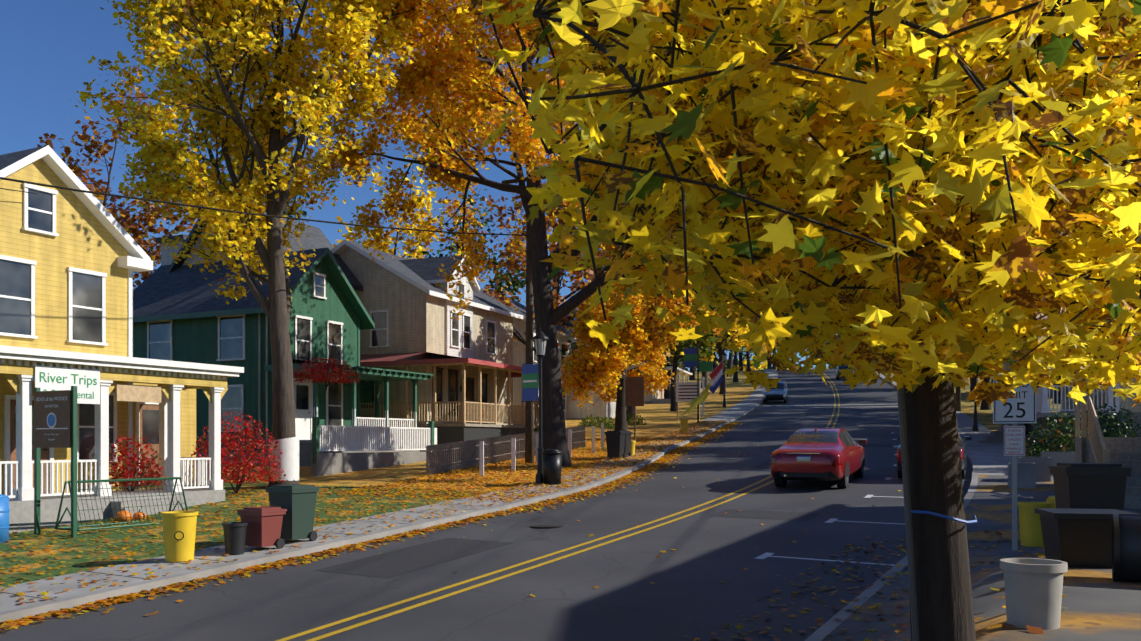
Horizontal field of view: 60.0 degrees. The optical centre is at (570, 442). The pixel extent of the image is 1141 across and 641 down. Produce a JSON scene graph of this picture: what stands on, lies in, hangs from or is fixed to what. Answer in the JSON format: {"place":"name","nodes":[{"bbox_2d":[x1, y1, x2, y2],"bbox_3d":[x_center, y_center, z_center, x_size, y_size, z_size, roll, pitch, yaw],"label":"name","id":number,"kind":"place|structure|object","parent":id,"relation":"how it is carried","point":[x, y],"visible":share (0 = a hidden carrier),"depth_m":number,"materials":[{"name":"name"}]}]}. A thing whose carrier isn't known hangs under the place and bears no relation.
{"place":"outdoors","nodes":[
{"label":"outdoors","id":0,"kind":"place"},
{"bbox_2d":[37,67,202,288],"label":"tree","id":1,"kind":"object","parent":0,"point":[123,217],"depth_m":50.70,"materials":[{"name":"plant"}]},
{"bbox_2d":[0,482,489,586],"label":"lawn","id":2,"kind":"structure","parent":0,"point":[72,563],"depth_m":19.23,"materials":[{"name":"green plant"}]},
{"bbox_2d":[0,494,9,543],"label":"blue barrel","id":3,"kind":"object","parent":2,"relation":"on","point":[4,518],"visible":0.98,"depth_m":18.43,"materials":[{"name":"blue"}]},
{"bbox_2d":[34,386,76,537],"bbox_3d":[-10.005,0.372,19.151,1.240,2.900,0.126,0,0,29],"label":"sign","id":4,"kind":"object","parent":2,"relation":"on","point":[60,419],"visible":1,"depth_m":19.04,"materials":[{"name":"wood"}]},
{"bbox_2d":[36,396,66,400],"bbox_3d":[-10.030,-0.843,19.102,0.969,0.074,0.006,0,0,29],"label":"sign text","id":5,"kind":"object","parent":4,"relation":"attached to","point":[50,399],"visible":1,"depth_m":19.12},
{"bbox_2d":[55,477,187,530],"bbox_3d":[-9.200,1.236,20.445,0.748,0.962,2.644,0,0,29],"label":"soccer goal","id":6,"kind":"object","parent":2,"relation":"on","point":[58,521],"visible":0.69,"depth_m":20.15,"materials":[{"name":"green metal"}]},
{"bbox_2d":[115,509,145,520],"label":"pumpkins","id":7,"kind":"object","parent":2,"relation":"on","point":[119,514],"visible":0.67,"depth_m":21.20,"materials":[{"name":"orange"}]},
{"bbox_2d":[109,434,165,490],"bbox_3d":[-10.629,0.534,23.861,1.618,1.461,1.643,0,0,2],"label":"red maple shrub","id":8,"kind":"object","parent":2,"relation":"on","point":[128,463],"depth_m":23.77,"materials":[{"name":"plant"}]},
{"bbox_2d":[189,411,285,493],"bbox_3d":[-8.822,0.271,26.080,2.482,2.185,2.535,0,0,2],"label":"red maple shrub","id":9,"kind":"object","parent":2,"relation":"on","point":[235,464],"depth_m":25.97,"materials":[{"name":"red plant"}]},
{"bbox_2d":[0,485,490,586],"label":"fallen leaves","id":10,"kind":"object","parent":2,"relation":"on","point":[150,531],"depth_m":20.24,"materials":[{"name":"brown plant"}]},
{"bbox_2d":[189,101,339,224],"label":"tree","id":11,"kind":"object","parent":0,"point":[304,213],"depth_m":53.12,"materials":[{"name":"plant"}]},
{"bbox_2d":[69,0,484,486],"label":"maple tree","id":12,"kind":"object","parent":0,"point":[149,153],"depth_m":26.90,"materials":[{"name":"yellow plant"}]},
{"bbox_2d":[270,436,298,480],"bbox_3d":[-7.974,0.435,27.613,0.771,1.250,0.828,0,0,2],"label":"white tree guard","id":13,"kind":"object","parent":12,"relation":"attached to","point":[289,450],"visible":0.81,"depth_m":27.27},
{"bbox_2d":[0,177,556,235],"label":"overhead wires","id":14,"kind":"object","parent":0,"point":[64,188],"visible":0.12,"depth_m":22.38,"materials":[{"name":"black"}]},
{"bbox_2d":[0,369,776,611],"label":"sidewalk","id":15,"kind":"structure","parent":0,"point":[73,584],"depth_m":17.30,"materials":[{"name":"concrete"}]},
{"bbox_2d":[161,511,197,561],"bbox_3d":[-6.348,1.522,16.046,0.576,0.780,0.576,0,0,2],"label":"yellow bin","id":16,"kind":"object","parent":15,"relation":"on","point":[184,522],"visible":0.96,"depth_m":15.85,"materials":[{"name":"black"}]},
{"bbox_2d":[174,531,183,539],"bbox_3d":[-6.260,1.492,15.806,0.150,0.146,0.006,0,0,-20],"label":"bin emblem","id":17,"kind":"object","parent":16,"relation":"attached to","point":[178,535],"visible":1,"depth_m":15.80,"materials":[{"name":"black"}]},
{"bbox_2d":[222,522,247,554],"bbox_3d":[-5.629,1.606,16.572,0.416,0.520,0.416,0,0,2],"label":"black trash bin","id":18,"kind":"object","parent":15,"relation":"on","point":[234,536],"visible":0.96,"depth_m":16.43,"materials":[{"name":"black"}]},
{"bbox_2d":[237,506,286,548],"bbox_3d":[-5.305,1.475,17.027,0.580,0.715,0.597,0,0,29],"label":"red wheeled bin","id":19,"kind":"object","parent":15,"relation":"on","point":[263,527],"visible":0.96,"depth_m":16.84,"materials":[{"name":"red"}]},
{"bbox_2d":[266,484,319,540],"bbox_3d":[-4.980,1.273,17.767,0.640,1.015,0.717,0,0,29],"label":"green wheelie bin","id":20,"kind":"object","parent":15,"relation":"on","point":[297,502],"visible":0.98,"depth_m":17.54,"materials":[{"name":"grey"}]},
{"bbox_2d":[0,420,726,603],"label":"fallen leaves","id":21,"kind":"object","parent":15,"relation":"on","point":[617,460],"depth_m":27.24,"materials":[{"name":"orange plant"}]},
{"bbox_2d":[542,449,562,483],"bbox_3d":[-0.497,0.652,26.886,0.580,0.950,0.580,0,0,2],"label":"trash can","id":22,"kind":"object","parent":21,"relation":"on","point":[552,464],"visible":0.98,"depth_m":26.67,"materials":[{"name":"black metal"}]},
{"bbox_2d":[604,431,626,457],"bbox_3d":[1.614,0.078,35.136,0.610,0.995,0.697,0,0,22],"label":"black bin","id":23,"kind":"object","parent":21,"relation":"on","point":[615,441],"visible":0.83,"depth_m":34.89,"materials":[{"name":"black"}]},
{"bbox_2d":[559,242,701,430],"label":"maple tree","id":24,"kind":"object","parent":21,"relation":"on","point":[637,336],"depth_m":46.09,"materials":[{"name":"orange plant"}]},
{"bbox_2d":[625,377,643,450],"bbox_3d":[2.517,-1.115,38.640,0.750,2.900,0.090,0,0,18],"label":"sign","id":25,"kind":"object","parent":21,"relation":"on","point":[634,391],"visible":0.86,"depth_m":38.61,"materials":[{"name":"brown wood"}]},
{"bbox_2d":[680,419,687,432],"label":"bin","id":26,"kind":"object","parent":21,"relation":"on","point":[683,425],"visible":0.86,"depth_m":49.65,"materials":[{"name":"plastic"}]},
{"bbox_2d":[1,389,979,599],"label":"pavement joints","id":27,"kind":"object","parent":15,"relation":"on","point":[316,531],"visible":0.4,"depth_m":17.84,"materials":[{"name":"grey"}]},
{"bbox_2d":[521,327,548,482],"bbox_3d":[-0.991,-1.039,27.340,0.860,4.300,0.480,0,0,29],"label":"street lamp","id":28,"kind":"object","parent":15,"relation":"on","point":[530,381],"visible":0.98,"depth_m":27.21,"materials":[{"name":"black metal"}]},
{"bbox_2d":[624,431,632,456],"bbox_3d":[1.859,0.055,35.838,0.610,0.945,0.697,0,0,22],"label":"black bin","id":29,"kind":"object","parent":15,"relation":"on","point":[627,443],"visible":0.44,"depth_m":35.71,"materials":[{"name":"black"}]},
{"bbox_2d":[630,441,635,454],"bbox_3d":[2.233,0.204,36.478,0.360,0.550,0.360,0,0,2],"label":"bollard","id":30,"kind":"object","parent":15,"relation":"on","point":[632,447],"visible":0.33,"depth_m":36.34,"materials":[{"name":"metal"}]},
{"bbox_2d":[684,345,712,422],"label":"banner pole","id":31,"kind":"object","parent":15,"relation":"on","point":[691,357],"visible":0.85,"depth_m":58.07,"materials":[{"name":"fabric"}]},
{"bbox_2d":[701,218,731,387],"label":"tree","id":32,"kind":"object","parent":15,"relation":"on","point":[705,375],"depth_m":107.04,"materials":[{"name":"plant"}]},
{"bbox_2d":[767,313,788,368],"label":"tree","id":33,"kind":"object","parent":15,"relation":"on","point":[769,365],"depth_m":161.77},
{"bbox_2d":[333,149,460,258],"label":"tree","id":34,"kind":"object","parent":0,"point":[428,204],"depth_m":62.37,"materials":[{"name":"yellow plant"}]},
{"bbox_2d":[0,0,837,370],"label":"sky","id":35,"kind":"structure","parent":0,"point":[46,46],"materials":[{"name":"blue"}]},
{"bbox_2d":[208,386,758,491],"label":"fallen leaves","id":36,"kind":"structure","parent":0,"point":[660,420],"depth_m":34.36,"materials":[{"name":"orange plant"}]},
{"bbox_2d":[326,437,656,499],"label":"fallen leaves","id":37,"kind":"object","parent":36,"relation":"on","point":[490,471],"visible":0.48,"depth_m":29.05,"materials":[{"name":"orange plant"}]},
{"bbox_2d":[426,425,586,474],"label":"fence panels","id":38,"kind":"object","parent":36,"relation":"on","point":[452,456],"visible":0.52,"depth_m":33.31,"materials":[{"name":"grey wood"}]},
{"bbox_2d":[282,0,794,466],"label":"maple tree","id":39,"kind":"object","parent":36,"relation":"on","point":[435,68],"depth_m":32.38,"materials":[{"name":"plant"}]},
{"bbox_2d":[480,423,603,475],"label":"fence posts","id":40,"kind":"object","parent":36,"relation":"on","point":[513,453],"visible":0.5,"depth_m":31.34,"materials":[{"name":"wood"}]},
{"bbox_2d":[578,414,605,427],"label":"shrub leaves","id":41,"kind":"object","parent":36,"relation":"on","point":[585,421],"visible":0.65,"depth_m":53.64,"materials":[{"name":"green plant"}]},
{"bbox_2d":[593,416,614,428],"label":"shrub leaves","id":42,"kind":"object","parent":36,"relation":"on","point":[609,424],"visible":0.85,"depth_m":52.03,"materials":[{"name":"green plant"}]},
{"bbox_2d":[626,413,646,425],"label":"shrub leaves","id":43,"kind":"object","parent":36,"relation":"on","point":[631,422],"visible":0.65,"depth_m":54.53,"materials":[{"name":"green plant"}]},
{"bbox_2d":[664,302,708,398],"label":"tree","id":44,"kind":"object","parent":36,"relation":"attached to","point":[667,393],"depth_m":84.34,"materials":[{"name":"plant"}]},
{"bbox_2d":[676,382,699,420],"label":"marquee sign","id":45,"kind":"object","parent":36,"relation":"on","point":[686,391],"visible":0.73,"depth_m":60.71,"materials":[{"name":"white plastic"}]},
{"bbox_2d":[702,359,723,416],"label":"flag on staff","id":46,"kind":"object","parent":36,"relation":"on","point":[715,376],"visible":0.87,"depth_m":63.75,"materials":[{"name":"multicoloured"}]},
{"bbox_2d":[722,351,726,406],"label":"street lamp","id":47,"kind":"object","parent":36,"relation":"on","point":[724,355],"visible":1,"depth_m":75.38,"materials":[{"name":"black metal"}]},
{"bbox_2d":[0,369,972,640],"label":"road","id":48,"kind":"structure","parent":0,"point":[688,595],"depth_m":15.06,"materials":[{"name":"grey asphalt"}]},
{"bbox_2d":[0,422,742,631],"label":"fallen leaves","id":49,"kind":"object","parent":48,"relation":"on","point":[13,623],"visible":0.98,"depth_m":17.96,"materials":[{"name":"brown plant"}]},
{"bbox_2d":[0,369,777,624],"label":"kerb","id":50,"kind":"structure","parent":48,"relation":"on","point":[59,604],"depth_m":16.68,"materials":[{"name":"concrete"}]},
{"bbox_2d":[144,435,900,619],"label":"fallen leaves","id":51,"kind":"object","parent":48,"relation":"on","point":[663,551],"depth_m":16.19,"materials":[{"name":"orange plant"}]},
{"bbox_2d":[276,369,835,640],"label":"line","id":52,"kind":"object","parent":48,"relation":"on","point":[396,603],"visible":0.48,"depth_m":15.26,"materials":[{"name":"paint"}]},
{"bbox_2d":[306,373,839,640],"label":"line","id":53,"kind":"object","parent":48,"relation":"on","point":[421,604],"visible":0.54,"depth_m":15.00,"materials":[{"name":"paint"}]},
{"bbox_2d":[315,427,891,577],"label":"road patches","id":54,"kind":"object","parent":48,"relation":"on","point":[404,560],"visible":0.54,"depth_m":17.10,"materials":[{"name":"grey asphalt"}]},
{"bbox_2d":[699,342,745,366],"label":"tree","id":55,"kind":"object","parent":48,"relation":"on","point":[732,361],"depth_m":233.48,"materials":[{"name":"plant"}]},
{"bbox_2d":[716,343,742,370],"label":"tree","id":56,"kind":"object","parent":48,"relation":"on","point":[740,361],"depth_m":179.30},
{"bbox_2d":[763,381,787,403],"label":"car","id":57,"kind":"object","parent":48,"relation":"on","point":[781,393],"visible":0.88,"depth_m":79.89,"materials":[{"name":"grey paint"}]},
{"bbox_2d":[771,428,866,487],"bbox_3d":[6.891,0.338,27.179,2.180,1.500,4.876,0,4,24],"label":"red sedan car","id":58,"kind":"object","parent":48,"relation":"on","point":[837,455],"visible":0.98,"depth_m":25.31,"materials":[{"name":"red paint"}]},
{"bbox_2d":[755,439,903,565],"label":"parking marks","id":59,"kind":"object","parent":48,"relation":"on","point":[766,554],"visible":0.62,"depth_m":16.21},
{"bbox_2d":[775,404,897,407],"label":"crosswalk marks","id":60,"kind":"object","parent":48,"relation":"on","point":[818,407],"visible":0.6,"depth_m":75.47},
{"bbox_2d":[836,365,853,379],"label":"black car","id":61,"kind":"object","parent":48,"relation":"on","point":[838,373],"visible":0.5,"depth_m":115.64,"materials":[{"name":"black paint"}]},
{"bbox_2d":[693,529,1077,640],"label":"fallen leaves","id":62,"kind":"object","parent":48,"relation":"on","point":[1033,629],"depth_m":12.26,"materials":[{"name":"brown plant"}]},
{"bbox_2d":[897,434,971,479],"bbox_3d":[10.509,0.216,28.630,2.071,1.425,4.632,0,4,23],"label":"car","id":63,"kind":"object","parent":48,"relation":"on","point":[963,452],"visible":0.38,"depth_m":26.90,"materials":[{"name":"grey paint"}]},
{"bbox_2d":[408,186,574,316],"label":"tree","id":64,"kind":"object","parent":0,"point":[502,277],"depth_m":69.16,"materials":[{"name":"plant"}]},
{"bbox_2d":[677,343,728,370],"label":"tree","id":65,"kind":"object","parent":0,"point":[683,360],"depth_m":240.43,"materials":[{"name":"plant"}]},
{"bbox_2d":[713,342,716,369],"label":"tree","id":66,"kind":"object","parent":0,"point":[714,364],"depth_m":147.69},
{"bbox_2d":[738,340,752,369],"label":"tree","id":67,"kind":"object","parent":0,"point":[745,351],"depth_m":222.10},
{"bbox_2d":[679,368,1054,640],"bbox_3d":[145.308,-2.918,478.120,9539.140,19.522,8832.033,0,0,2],"label":"ground","id":68,"kind":"structure","parent":0,"point":[742,377],"depth_m":127.35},
{"bbox_2d":[0,145,243,532],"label":"yellow house","id":69,"kind":"structure","parent":68,"relation":"on","point":[71,261],"depth_m":22.66,"materials":[{"name":"wood"}]},
{"bbox_2d":[40,372,96,387],"bbox_3d":[-10.514,-1.304,20.725,0.002,0.274,1.320,0,0,27],"label":"sign lettering","id":70,"kind":"object","parent":69,"relation":"attached to","point":[57,379],"visible":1,"depth_m":20.81,"materials":[{"name":"green"}]},
{"bbox_2d":[43,389,93,398],"bbox_3d":[-10.519,-1.014,20.717,0.002,0.152,1.186,0,0,27],"label":"sign lettering","id":71,"kind":"object","parent":69,"relation":"attached to","point":[86,394],"visible":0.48,"depth_m":21.05,"materials":[{"name":"green"}]},
{"bbox_2d":[133,205,436,476],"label":"green house","id":72,"kind":"structure","parent":68,"relation":"on","point":[182,312],"depth_m":37.31,"materials":[{"name":"wood"}]},
{"bbox_2d":[293,336,359,390],"bbox_3d":[-8.323,-2.652,33.430,2.419,1.841,2.359,0,0,2],"label":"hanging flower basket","id":73,"kind":"object","parent":72,"relation":"on","point":[321,375],"depth_m":33.20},
{"bbox_2d":[331,239,538,450],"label":"cream house","id":74,"kind":"structure","parent":68,"relation":"on","point":[465,392],"depth_m":44.10,"materials":[{"name":"wood"}]},
{"bbox_2d":[502,176,545,463],"bbox_3d":[-1.410,-4.379,34.300,2.200,10.800,0.378,0,0,22],"label":"utility pole","id":75,"kind":"object","parent":68,"relation":"on","point":[529,432],"visible":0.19,"depth_m":34.16,"materials":[{"name":"brown wood"}]},
{"bbox_2d":[480,288,576,425],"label":"white house","id":76,"kind":"structure","parent":68,"relation":"on","point":[519,356],"depth_m":59.24,"materials":[{"name":"wood"}]},
{"bbox_2d":[480,126,620,351],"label":"tree","id":77,"kind":"object","parent":68,"relation":"on","point":[521,255],"depth_m":56.46,"materials":[{"name":"plant"}]},
{"bbox_2d":[566,355,615,419],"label":"house","id":78,"kind":"structure","parent":68,"relation":"on","point":[576,412],"depth_m":65.24,"materials":[{"name":"stone"}]},
{"bbox_2d":[559,249,654,418],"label":"tree","id":79,"kind":"object","parent":68,"relation":"on","point":[573,312],"depth_m":64.86,"materials":[{"name":"plant"}]},
{"bbox_2d":[558,309,692,403],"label":"house","id":80,"kind":"structure","parent":68,"relation":"on","point":[653,398],"depth_m":85.51,"materials":[{"name":"wood"}]},
{"bbox_2d":[636,310,718,410],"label":"tree","id":81,"kind":"object","parent":68,"relation":"on","point":[686,344],"depth_m":72.25,"materials":[{"name":"plant"}]},
{"bbox_2d":[687,297,761,394],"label":"tree","id":82,"kind":"object","parent":68,"relation":"on","point":[742,330],"depth_m":94.55,"materials":[{"name":"plant"}]},
{"bbox_2d":[671,334,967,371],"bbox_3d":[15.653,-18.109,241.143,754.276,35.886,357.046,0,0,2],"label":"trees","id":83,"kind":"object","parent":68,"relation":"on","point":[759,365],"depth_m":289.00,"materials":[{"name":"green plant"}]},
{"bbox_2d":[804,377,978,640],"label":"kerb","id":84,"kind":"structure","parent":68,"relation":"on","point":[830,625],"depth_m":12.82,"materials":[{"name":"concrete"}]},
{"bbox_2d":[956,386,960,411],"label":"trunk","id":85,"kind":"object","parent":68,"relation":"on","point":[958,398],"depth_m":63.32,"materials":[{"name":"brown wood"}]},
{"bbox_2d":[969,375,977,401],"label":"tree","id":86,"kind":"object","parent":68,"relation":"on","point":[971,384],"depth_m":74.25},
{"bbox_2d":[1039,368,1053,394],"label":"house","id":87,"kind":"structure","parent":68,"relation":"on","point":[1051,391],"depth_m":80.33,"materials":[{"name":"wood"}]},
{"bbox_2d":[1020,411,1087,456],"bbox_3d":[14.133,-0.014,28.347,2.288,1.835,2.300,0,0,2],"label":"shrub","id":88,"kind":"object","parent":68,"relation":"on","point":[1038,449],"depth_m":28.24,"materials":[{"name":"plant"}]},
{"bbox_2d":[1052,376,1060,403],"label":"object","id":89,"kind":"object","parent":68,"relation":"on","point":[1059,396],"depth_m":68.98,"materials":[{"name":"wood"}]},
{"bbox_2d":[978,317,1140,450],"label":"house porch","id":90,"kind":"object","parent":68,"relation":"on","point":[1100,398],"visible":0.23,"depth_m":34.29,"materials":[{"name":"wood"}]},
{"bbox_2d":[1063,401,1140,450],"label":"shrub","id":91,"kind":"object","parent":68,"relation":"on","point":[1126,428],"depth_m":29.97,"materials":[{"name":"plant"}]},
{"bbox_2d":[876,371,1023,474],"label":"sidewalk","id":92,"kind":"structure","parent":0,"point":[991,459],"depth_m":36.16,"materials":[{"name":"concrete"}]},
{"bbox_2d":[689,336,731,379],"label":"house","id":93,"kind":"structure","parent":92,"relation":"on","point":[692,370],"depth_m":128.93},
{"bbox_2d":[709,312,732,376],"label":"tree","id":94,"kind":"object","parent":92,"relation":"on","point":[730,359],"depth_m":135.80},
{"bbox_2d":[719,317,745,381],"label":"tree","id":95,"kind":"object","parent":92,"relation":"on","point":[735,376],"depth_m":120.11,"materials":[{"name":"plant"}]},
{"bbox_2d":[721,311,764,371],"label":"tree","id":96,"kind":"object","parent":92,"relation":"on","point":[748,362],"depth_m":151.72,"materials":[{"name":"plant"}]},
{"bbox_2d":[972,347,978,430],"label":"street lamp","id":97,"kind":"object","parent":92,"relation":"on","point":[975,427],"visible":0.42,"depth_m":46.23,"materials":[{"name":"black metal"}]},
{"bbox_2d":[891,373,1060,456],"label":"yard","id":98,"kind":"structure","parent":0,"point":[985,418],"depth_m":63.44,"materials":[{"name":"plant"}]},
{"bbox_2d":[822,475,1140,640],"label":"sidewalk","id":99,"kind":"structure","parent":0,"point":[1099,604],"depth_m":9.30,"materials":[{"name":"grey concrete"}]},
{"bbox_2d":[468,0,1140,640],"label":"maple tree","id":100,"kind":"object","parent":99,"relation":"on","point":[956,344],"depth_m":2.82,"materials":[{"name":"yellow plant"}]},
{"bbox_2d":[886,216,976,640],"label":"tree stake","id":101,"kind":"object","parent":100,"relation":"attached to","point":[908,515],"visible":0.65,"depth_m":5.25,"materials":[{"name":"grey"}]},
{"bbox_2d":[993,374,1035,549],"bbox_3d":[6.829,0.268,15.193,0.610,2.780,0.059,0,0,29],"label":"speed limit sign","id":102,"kind":"object","parent":99,"relation":"on","point":[1000,410],"visible":0.77,"depth_m":15.17,"materials":[{"name":"white metal"}]},
{"bbox_2d":[1003,402,1024,417],"bbox_3d":[6.811,-0.496,15.170,0.316,0.238,0.005,0,0,29],"label":"sign number","id":103,"kind":"object","parent":102,"relation":"attached to","point":[1018,408],"visible":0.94,"depth_m":15.15,"materials":[{"name":"paint"}]},
{"bbox_2d":[1000,558,1067,629],"bbox_3d":[2.892,0.943,6.176,0.386,0.400,0.386,0,0,2],"label":"planter pot","id":104,"kind":"object","parent":99,"relation":"on","point":[1033,591],"visible":0.94,"depth_m":6.04,"materials":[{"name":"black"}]},
{"bbox_2d":[1017,502,1051,546],"bbox_3d":[7.455,1.315,15.877,0.516,0.700,0.516,0,0,2],"label":"yellow bin","id":105,"kind":"object","parent":99,"relation":"on","point":[1030,528],"visible":0.75,"depth_m":15.71,"materials":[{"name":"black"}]},
{"bbox_2d":[1008,451,1074,488],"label":"concrete planters","id":106,"kind":"object","parent":99,"relation":"on","point":[1031,471],"visible":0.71,"depth_m":25.21,"materials":[{"name":"grey"}]},
{"bbox_2d":[1046,496,1055,507],"bbox_3d":[8.065,1.261,16.156,0.520,0.750,0.520,0,0,2],"label":"yellow bin","id":107,"kind":"object","parent":99,"relation":"on","point":[1050,499],"visible":0.1,"depth_m":16.08,"materials":[{"name":"plastic"}]},
{"bbox_2d":[1035,508,1140,567],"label":"black tub","id":108,"kind":"object","parent":99,"relation":"on","point":[1077,538],"visible":0.75,"depth_m":9.00,"materials":[{"name":"black plastic"}]},
{"bbox_2d":[1049,463,1131,510],"bbox_3d":[5.686,0.737,10.852,0.640,1.015,0.717,0,0,12],"label":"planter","id":109,"kind":"object","parent":99,"relation":"on","point":[1089,485],"visible":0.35,"depth_m":10.55,"materials":[{"name":"black plastic"}]},
{"bbox_2d":[1075,397,1140,508],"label":"timber steps","id":110,"kind":"structure","parent":99,"relation":"on","point":[1095,446],"depth_m":22.29,"materials":[{"name":"beige wood"}]},
{"bbox_2d":[1112,514,1140,581],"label":"black barrel","id":111,"kind":"object","parent":99,"relation":"on","point":[1126,548],"visible":0.96,"depth_m":7.96,"materials":[{"name":"black"}]},
{"bbox_2d":[980,376,991,409],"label":"tree","id":112,"kind":"object","parent":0,"point":[984,405],"visible":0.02,"depth_m":64.59,"materials":[{"name":"plant"}]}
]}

